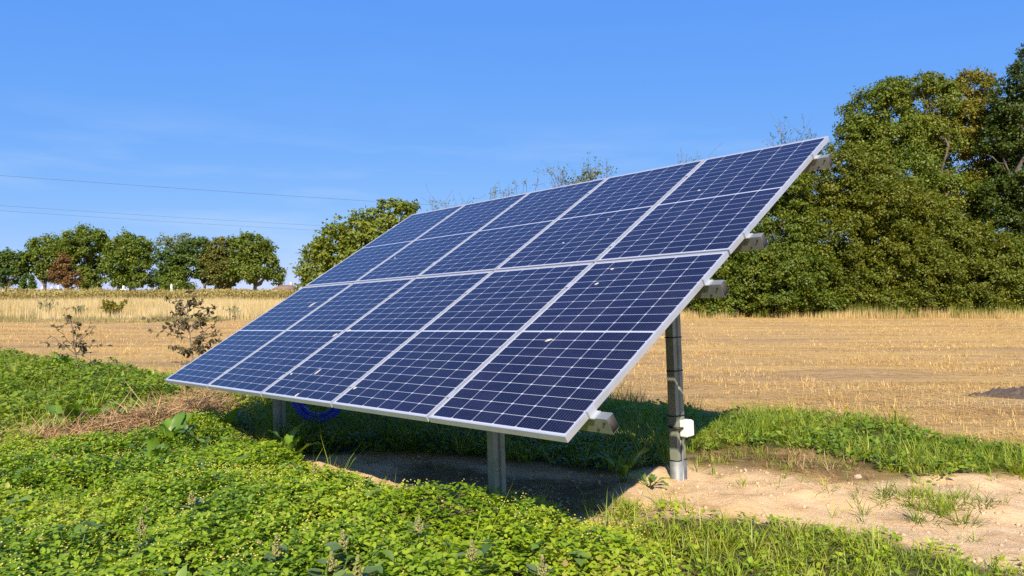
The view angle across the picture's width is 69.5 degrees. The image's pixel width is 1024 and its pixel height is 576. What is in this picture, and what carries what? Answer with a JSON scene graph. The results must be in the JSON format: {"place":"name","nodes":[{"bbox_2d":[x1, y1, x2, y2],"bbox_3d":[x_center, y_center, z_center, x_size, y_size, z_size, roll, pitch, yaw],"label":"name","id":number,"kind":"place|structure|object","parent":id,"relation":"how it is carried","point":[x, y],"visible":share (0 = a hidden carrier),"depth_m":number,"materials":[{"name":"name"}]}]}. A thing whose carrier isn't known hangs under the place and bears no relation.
{"place":"outdoors","nodes":[
{"label":"outdoors","id":0,"kind":"place"},
{"bbox_2d":[0,205,318,225],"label":"power line","id":1,"kind":"object","parent":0,"point":[149,215],"visible":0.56,"depth_m":72.28,"materials":[{"name":"metal"}]},
{"bbox_2d":[12,211,321,230],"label":"power line","id":2,"kind":"object","parent":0,"point":[150,220],"visible":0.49,"depth_m":71.89,"materials":[{"name":"metal"}]},
{"bbox_2d":[0,175,442,205],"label":"power line","id":3,"kind":"object","parent":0,"point":[196,189],"visible":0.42,"depth_m":54.12,"materials":[{"name":"metal"}]},
{"bbox_2d":[0,297,1023,575],"bbox_3d":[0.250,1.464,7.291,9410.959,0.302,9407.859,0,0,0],"label":"ground","id":4,"kind":"structure","parent":0,"point":[892,515],"depth_m":6.42,"materials":[{"name":"beige soil"}]},
{"bbox_2d":[0,247,32,289],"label":"tree","id":5,"kind":"object","parent":4,"relation":"on","point":[11,266],"visible":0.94,"depth_m":149.48,"materials":[{"name":"green plant"}]},
{"bbox_2d":[17,275,27,291],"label":"thuja","id":6,"kind":"object","parent":4,"relation":"on","point":[23,282],"visible":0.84,"depth_m":137.66,"materials":[{"name":"green plant"}]},
{"bbox_2d":[27,274,36,290],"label":"thuja","id":7,"kind":"object","parent":4,"relation":"on","point":[32,282],"visible":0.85,"depth_m":137.79,"materials":[{"name":"green plant"}]},
{"bbox_2d":[18,232,76,288],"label":"tree","id":8,"kind":"object","parent":4,"relation":"on","point":[48,250],"visible":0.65,"depth_m":150.28,"materials":[{"name":"green plant"}]},
{"bbox_2d":[37,299,58,311],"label":"weed clump","id":9,"kind":"object","parent":4,"relation":"on","point":[46,305],"visible":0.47,"depth_m":45.41,"materials":[{"name":"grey plant"}]},
{"bbox_2d":[45,252,85,289],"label":"tree","id":10,"kind":"object","parent":4,"relation":"on","point":[63,272],"visible":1,"depth_m":140.35,"materials":[{"name":"brown plant"}]},
{"bbox_2d":[52,351,82,364],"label":"dock plant","id":11,"kind":"object","parent":4,"relation":"on","point":[64,358],"visible":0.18,"depth_m":12.41,"materials":[{"name":"green plant"}]},
{"bbox_2d":[29,395,112,431],"bbox_3d":[-4.167,1.255,7.030,0.752,0.444,0.531,0,0,0],"label":"dock plant","id":12,"kind":"object","parent":4,"relation":"on","point":[70,408],"visible":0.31,"depth_m":6.98,"materials":[{"name":"green plant"}]},
{"bbox_2d":[40,306,112,370],"bbox_3d":[-7.075,0.899,11.882,1.010,1.210,0.673,0,0,0],"label":"sapling","id":13,"kind":"object","parent":4,"relation":"on","point":[82,347],"visible":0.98,"depth_m":11.94,"materials":[{"name":"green plant"}]},
{"bbox_2d":[71,305,87,314],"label":"weed clump","id":14,"kind":"object","parent":4,"relation":"on","point":[80,306],"visible":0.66,"depth_m":44.18,"materials":[{"name":"grey plant"}]},
{"bbox_2d":[57,222,113,289],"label":"tree","id":15,"kind":"object","parent":4,"relation":"on","point":[80,247],"visible":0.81,"depth_m":148.98,"materials":[{"name":"green plant"}]},
{"bbox_2d":[100,299,127,315],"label":"wild bush","id":16,"kind":"object","parent":4,"relation":"on","point":[109,306],"visible":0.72,"depth_m":40.71,"materials":[{"name":"green plant"}]},
{"bbox_2d":[98,227,157,290],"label":"tree","id":17,"kind":"object","parent":4,"relation":"on","point":[129,271],"visible":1,"depth_m":146.84,"materials":[{"name":"green plant"}]},
{"bbox_2d":[0,381,256,457],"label":"hay heap","id":18,"kind":"object","parent":4,"relation":"on","point":[163,414],"visible":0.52,"depth_m":7.08,"materials":[{"name":"brown plant"}]},
{"bbox_2d":[0,311,258,322],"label":"meadow edge grass","id":19,"kind":"structure","parent":4,"relation":"on","point":[75,319],"depth_m":36.10,"materials":[{"name":"beige plant"}]},
{"bbox_2d":[132,517,152,572],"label":"pigweed","id":20,"kind":"object","parent":4,"relation":"on","point":[141,529],"visible":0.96,"depth_m":3.63,"materials":[{"name":"green plant"}]},
{"bbox_2d":[0,294,290,319],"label":"meadow grass","id":21,"kind":"structure","parent":4,"relation":"on","point":[139,307],"depth_m":47.25,"materials":[{"name":"beige plant"}]},
{"bbox_2d":[120,434,170,458],"bbox_3d":[-2.811,1.286,5.745,0.364,0.364,0.379,0,0,0],"label":"dock plant","id":22,"kind":"object","parent":4,"relation":"on","point":[152,440],"visible":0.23,"depth_m":5.65,"materials":[{"name":"green plant"}]},
{"bbox_2d":[0,286,297,300],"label":"bramble thicket","id":23,"kind":"object","parent":4,"relation":"on","point":[95,292],"visible":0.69,"depth_m":113.67,"materials":[{"name":"plant"}]},
{"bbox_2d":[143,383,180,397],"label":"dock plant","id":24,"kind":"object","parent":4,"relation":"on","point":[168,389],"visible":0.38,"depth_m":9.30,"materials":[{"name":"green plant"}]},
{"bbox_2d":[0,341,329,441],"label":"grass","id":25,"kind":"structure","parent":4,"relation":"on","point":[37,415],"depth_m":8.72,"materials":[{"name":"green plant"}]},
{"bbox_2d":[0,347,330,440],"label":"mixed weeds","id":26,"kind":"object","parent":4,"relation":"on","point":[27,365],"visible":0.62,"depth_m":9.20,"materials":[{"name":"green plant"}]},
{"bbox_2d":[1,354,223,428],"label":"weed flowers","id":27,"kind":"object","parent":26,"relation":"on","point":[73,384],"visible":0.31,"depth_m":9.29,"materials":[{"name":"plant"}]},
{"bbox_2d":[142,409,193,456],"bbox_3d":[-3.015,1.277,6.436,0.322,0.383,0.415,0,0,0],"label":"dock plant","id":28,"kind":"object","parent":4,"relation":"on","point":[170,427],"visible":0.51,"depth_m":6.48,"materials":[{"name":"green plant"}]},
{"bbox_2d":[147,241,199,289],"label":"tree","id":29,"kind":"object","parent":4,"relation":"on","point":[171,259],"visible":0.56,"depth_m":148.92,"materials":[{"name":"green plant"}]},
{"bbox_2d":[153,232,194,252],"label":"tree","id":30,"kind":"object","parent":4,"relation":"on","point":[167,241],"visible":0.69,"depth_m":151.51,"materials":[{"name":"green plant"}]},
{"bbox_2d":[157,265,200,290],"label":"conical bush","id":31,"kind":"object","parent":4,"relation":"on","point":[175,278],"visible":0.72,"depth_m":142.33,"materials":[{"name":"green plant"}]},
{"bbox_2d":[141,289,237,360],"bbox_3d":[-6.210,0.766,14.272,1.684,1.495,0.738,0,0,0],"label":"sapling","id":32,"kind":"object","parent":4,"relation":"on","point":[200,338],"visible":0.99,"depth_m":14.23,"materials":[{"name":"brown plant"}]},
{"bbox_2d":[178,490,209,547],"bbox_3d":[-1.738,1.274,4.052,0.177,0.336,0.159,0,0,0],"label":"pigweed","id":33,"kind":"object","parent":4,"relation":"on","point":[191,500],"visible":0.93,"depth_m":4.04,"materials":[{"name":"green plant"}]},
{"bbox_2d":[179,236,217,288],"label":"tree","id":34,"kind":"object","parent":4,"relation":"on","point":[194,243],"visible":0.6,"depth_m":148.96,"materials":[{"name":"green plant"}]},
{"bbox_2d":[197,236,240,289],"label":"tree","id":35,"kind":"object","parent":4,"relation":"on","point":[211,259],"visible":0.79,"depth_m":146.94,"materials":[{"name":"green plant"}]},
{"bbox_2d":[198,408,247,431],"bbox_3d":[-2.757,1.293,7.054,0.450,0.360,0.425,0,0,-24],"label":"dock plant","id":36,"kind":"object","parent":4,"relation":"on","point":[229,419],"visible":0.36,"depth_m":6.98,"materials":[{"name":"green plant"}]},
{"bbox_2d":[223,306,239,315],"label":"weed clump","id":37,"kind":"object","parent":4,"relation":"on","point":[233,309],"visible":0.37,"depth_m":41.03,"materials":[{"name":"grey plant"}]},
{"bbox_2d":[218,230,287,289],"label":"tree","id":38,"kind":"object","parent":4,"relation":"on","point":[253,254],"visible":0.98,"depth_m":146.18,"materials":[{"name":"green plant"}]},
{"bbox_2d":[264,533,292,575],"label":"pigweed","id":39,"kind":"object","parent":4,"relation":"on","point":[277,548],"visible":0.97,"depth_m":3.35,"materials":[{"name":"green plant"}]},
{"bbox_2d":[273,282,298,290],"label":"house","id":40,"kind":"structure","parent":4,"relation":"on","point":[291,286],"depth_m":188.47,"materials":[{"name":"white tile"}]},
{"bbox_2d":[268,422,321,458],"bbox_3d":[-1.735,1.276,5.957,0.387,0.346,0.247,0,0,24],"label":"dock plant","id":41,"kind":"object","parent":4,"relation":"on","point":[290,442],"visible":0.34,"depth_m":5.97,"materials":[{"name":"green plant"}]},
{"bbox_2d":[303,464,317,490],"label":"pigweed","id":42,"kind":"object","parent":4,"relation":"on","point":[314,468],"visible":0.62,"depth_m":4.99,"materials":[{"name":"green plant"}]},
{"bbox_2d":[0,424,639,575],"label":"broad weeds","id":43,"kind":"object","parent":4,"relation":"on","point":[182,571],"visible":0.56,"depth_m":3.92,"materials":[{"name":"green plant"}]},
{"bbox_2d":[306,551,346,575],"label":"pigweed","id":44,"kind":"object","parent":4,"relation":"on","point":[331,565],"visible":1,"depth_m":3.13,"materials":[{"name":"green plant"}]},
{"bbox_2d":[0,408,683,575],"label":"weed carpet","id":45,"kind":"object","parent":4,"relation":"on","point":[435,561],"visible":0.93,"depth_m":4.00,"materials":[{"name":"green plant"}]},
{"bbox_2d":[0,408,679,575],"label":"weed flowers","id":46,"kind":"object","parent":45,"relation":"on","point":[1,564],"visible":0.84,"depth_m":4.21,"materials":[{"name":"plant"}]},
{"bbox_2d":[323,529,360,574],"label":"pigweed","id":47,"kind":"object","parent":4,"relation":"on","point":[339,544],"visible":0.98,"depth_m":3.40,"materials":[{"name":"green plant"}]},
{"bbox_2d":[289,197,420,289],"bbox_3d":[-8.141,-1.661,39.906,7.435,6.726,5.580,0,0,32],"label":"leafy tree","id":48,"kind":"object","parent":4,"relation":"on","point":[351,242],"visible":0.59,"depth_m":39.18,"materials":[{"name":"green plant"}]},
{"bbox_2d":[343,554,377,575],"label":"pigweed","id":49,"kind":"object","parent":4,"relation":"on","point":[360,571],"visible":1,"depth_m":3.09,"materials":[{"name":"green plant"}]},
{"bbox_2d":[0,403,771,575],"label":"carpet grass","id":50,"kind":"structure","parent":4,"relation":"on","point":[109,538],"depth_m":4.19,"materials":[{"name":"green plant"}]},
{"bbox_2d":[404,514,433,573],"bbox_3d":[-0.465,1.273,3.626,0.167,0.323,0.155,0,0,22],"label":"pigweed","id":51,"kind":"object","parent":4,"relation":"on","point":[419,525],"visible":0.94,"depth_m":3.62,"materials":[{"name":"green plant"}]},
{"bbox_2d":[421,185,485,210],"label":"twiggy shrub","id":52,"kind":"object","parent":4,"relation":"on","point":[445,202],"depth_m":40.44,"materials":[{"name":"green plant"}]},
{"bbox_2d":[455,539,490,575],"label":"pigweed","id":53,"kind":"object","parent":4,"relation":"on","point":[471,552],"visible":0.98,"depth_m":3.27,"materials":[{"name":"green plant"}]},
{"bbox_2d":[229,378,718,476],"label":"shaded grass","id":54,"kind":"structure","parent":4,"relation":"on","point":[361,418],"depth_m":6.85,"materials":[{"name":"green plant"}]},
{"bbox_2d":[255,396,702,468],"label":"shaded weeds","id":55,"kind":"object","parent":4,"relation":"on","point":[329,436],"visible":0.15,"depth_m":6.64,"materials":[{"name":"green plant"}]},
{"bbox_2d":[165,136,832,517],"bbox_3d":[-0.483,0.477,6.363,3.054,3.002,5.471,-1,-2,-44],"label":"solar array","id":56,"kind":"object","parent":4,"relation":"on","point":[553,314],"visible":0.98,"depth_m":5.38,"materials":[{"name":"blue glass"}]},
{"bbox_2d":[292,402,341,422],"bbox_3d":[-1.916,0.897,7.362,0.591,0.892,0.166,0,0,0],"label":"hose coil","id":57,"kind":"object","parent":56,"relation":"hanging from","point":[302,410],"visible":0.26,"depth_m":7.33,"materials":[{"name":"blue plastic"}]},
{"bbox_2d":[0,317,1023,449],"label":"straw stubble","id":58,"kind":"object","parent":4,"relation":"on","point":[911,399],"visible":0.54,"depth_m":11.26,"materials":[{"name":"beige plant"}]},
{"bbox_2d":[489,170,539,198],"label":"twiggy shrub","id":59,"kind":"object","parent":4,"relation":"on","point":[494,193],"visible":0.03,"depth_m":41.60,"materials":[{"name":"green plant"}]},
{"bbox_2d":[525,554,554,575],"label":"pigweed","id":60,"kind":"object","parent":4,"relation":"on","point":[541,569],"visible":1,"depth_m":3.12,"materials":[{"name":"green plant"}]},
{"bbox_2d":[535,152,616,187],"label":"twiggy shrub","id":61,"kind":"object","parent":4,"relation":"on","point":[589,172],"visible":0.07,"depth_m":41.69,"materials":[{"name":"green plant"}]},
{"bbox_2d":[563,168,607,184],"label":"leafy shrub","id":62,"kind":"object","parent":4,"relation":"on","point":[586,177],"visible":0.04,"depth_m":42.58,"materials":[{"name":"green plant"}]},
{"bbox_2d":[596,448,648,481],"bbox_3d":[0.870,1.334,5.541,0.410,0.251,0.306,0,0,-24],"label":"dock plant","id":63,"kind":"object","parent":4,"relation":"on","point":[622,467],"visible":0.97,"depth_m":5.57,"materials":[{"name":"green plant"}]},
{"bbox_2d":[621,470,670,486],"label":"dock plant","id":64,"kind":"object","parent":4,"relation":"on","point":[651,477],"visible":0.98,"depth_m":5.49,"materials":[{"name":"green plant"}]},
{"bbox_2d":[308,455,1023,568],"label":"soil crumbs","id":65,"kind":"object","parent":4,"relation":"on","point":[771,495],"visible":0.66,"depth_m":5.25,"materials":[{"name":"brown soil"}]},
{"bbox_2d":[335,450,1021,542],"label":"stray grass","id":66,"kind":"structure","parent":4,"relation":"on","point":[744,481],"depth_m":5.22,"materials":[{"name":"green plant"}]},
{"bbox_2d":[686,454,696,457],"bbox_3d":[1.550,1.465,6.421,0.123,0.044,0.066,0,0,0],"label":"soil clod","id":67,"kind":"object","parent":4,"relation":"on","point":[689,455],"visible":0.62,"depth_m":6.40,"materials":[{"name":"brown soil"}]},
{"bbox_2d":[677,143,721,163],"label":"twiggy shrub","id":68,"kind":"object","parent":4,"relation":"on","point":[689,158],"visible":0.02,"depth_m":43.64,"materials":[{"name":"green plant"}]},
{"bbox_2d":[680,227,781,317],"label":"hedge shrub","id":69,"kind":"object","parent":4,"relation":"on","point":[718,306],"visible":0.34,"depth_m":41.15,"materials":[{"name":"green plant"}]},
{"bbox_2d":[720,171,854,317],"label":"hedge shrub","id":70,"kind":"object","parent":4,"relation":"on","point":[799,255],"visible":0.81,"depth_m":41.42,"materials":[{"name":"green plant"}]},
{"bbox_2d":[763,113,824,283],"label":"twiggy shrub","id":71,"kind":"object","parent":4,"relation":"on","point":[784,142],"visible":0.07,"depth_m":43.61,"materials":[{"name":"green plant"}]},
{"bbox_2d":[575,484,1021,575],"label":"grass","id":72,"kind":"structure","parent":4,"relation":"on","point":[727,540],"depth_m":4.03,"materials":[{"name":"green plant"}]},
{"bbox_2d":[602,499,1023,575],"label":"weeds","id":73,"kind":"object","parent":4,"relation":"on","point":[661,505],"visible":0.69,"depth_m":4.00,"materials":[{"name":"green plant"}]},
{"bbox_2d":[680,304,1023,318],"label":"hedge foot grass","id":74,"kind":"structure","parent":4,"relation":"on","point":[858,315],"depth_m":40.52,"materials":[{"name":"beige plant"}]},
{"bbox_2d":[684,299,1023,317],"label":"hedge foot weeds","id":75,"kind":"object","parent":4,"relation":"on","point":[979,311],"visible":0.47,"depth_m":41.27,"materials":[{"name":"plant"}]},
{"bbox_2d":[782,134,926,315],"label":"hedge shrub","id":76,"kind":"object","parent":4,"relation":"on","point":[845,214],"visible":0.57,"depth_m":42.12,"materials":[{"name":"green plant"}]},
{"bbox_2d":[685,405,1023,484],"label":"back weeds","id":77,"kind":"object","parent":4,"relation":"on","point":[869,427],"visible":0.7,"depth_m":6.77,"materials":[{"name":"green plant"}]},
{"bbox_2d":[853,474,861,478],"bbox_3d":[2.627,1.435,5.607,0.067,0.044,0.055,0,0,0],"label":"stone","id":78,"kind":"object","parent":4,"relation":"on","point":[858,475],"visible":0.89,"depth_m":5.59,"materials":[{"name":"beige stone"}]},
{"bbox_2d":[832,75,956,218],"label":"hedgerow tree","id":79,"kind":"object","parent":4,"relation":"on","point":[878,130],"visible":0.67,"depth_m":48.06,"materials":[{"name":"green plant"}]},
{"bbox_2d":[838,172,973,315],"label":"hedge shrub","id":80,"kind":"object","parent":4,"relation":"on","point":[918,252],"visible":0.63,"depth_m":42.47,"materials":[{"name":"green plant"}]},
{"bbox_2d":[853,474,1002,528],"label":"tuft grass","id":81,"kind":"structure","parent":4,"relation":"on","point":[930,495],"depth_m":4.96,"materials":[{"name":"green plant"}]},
{"bbox_2d":[896,68,1001,231],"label":"hedgerow tree","id":82,"kind":"object","parent":4,"relation":"on","point":[939,120],"visible":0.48,"depth_m":49.18,"materials":[{"name":"green plant"}]},
{"bbox_2d":[927,216,1023,314],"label":"hedge shrub","id":83,"kind":"object","parent":4,"relation":"on","point":[985,262],"visible":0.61,"depth_m":42.42,"materials":[{"name":"green plant"}]},
{"bbox_2d":[934,66,1023,245],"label":"hedgerow tree","id":84,"kind":"object","parent":4,"relation":"on","point":[970,109],"visible":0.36,"depth_m":49.61,"materials":[{"name":"green plant"}]},
{"bbox_2d":[962,386,1023,398],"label":"soil heap","id":85,"kind":"object","parent":4,"relation":"on","point":[1011,393],"visible":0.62,"depth_m":9.97,"materials":[{"name":"soil"}]},
{"bbox_2d":[965,43,1023,239],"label":"hedgerow tree","id":86,"kind":"object","parent":4,"relation":"on","point":[1007,117],"visible":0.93,"depth_m":46.95,"materials":[{"name":"green plant"}]},
{"bbox_2d":[979,229,1023,314],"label":"hedge shrub","id":87,"kind":"object","parent":4,"relation":"on","point":[1017,240],"visible":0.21,"depth_m":42.47,"materials":[{"name":"green plant"}]},
{"bbox_2d":[0,0,1023,290],"label":"sky","id":88,"kind":"structure","parent":0,"point":[368,101],"materials":[{"name":"blue"}]},
{"bbox_2d":[699,442,880,485],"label":"dead grass","id":89,"kind":"structure","parent":0,"point":[838,467],"depth_m":6.06,"materials":[{"name":"plant"}]},
{"bbox_2d":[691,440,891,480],"bbox_3d":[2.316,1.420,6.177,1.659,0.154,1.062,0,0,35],"label":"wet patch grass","id":90,"kind":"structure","parent":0,"point":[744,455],"depth_m":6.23,"materials":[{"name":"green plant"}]},
{"bbox_2d":[685,397,1023,480],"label":"back grass","id":91,"kind":"structure","parent":0,"point":[751,425],"depth_m":6.86,"materials":[{"name":"green plant"}]}
]}

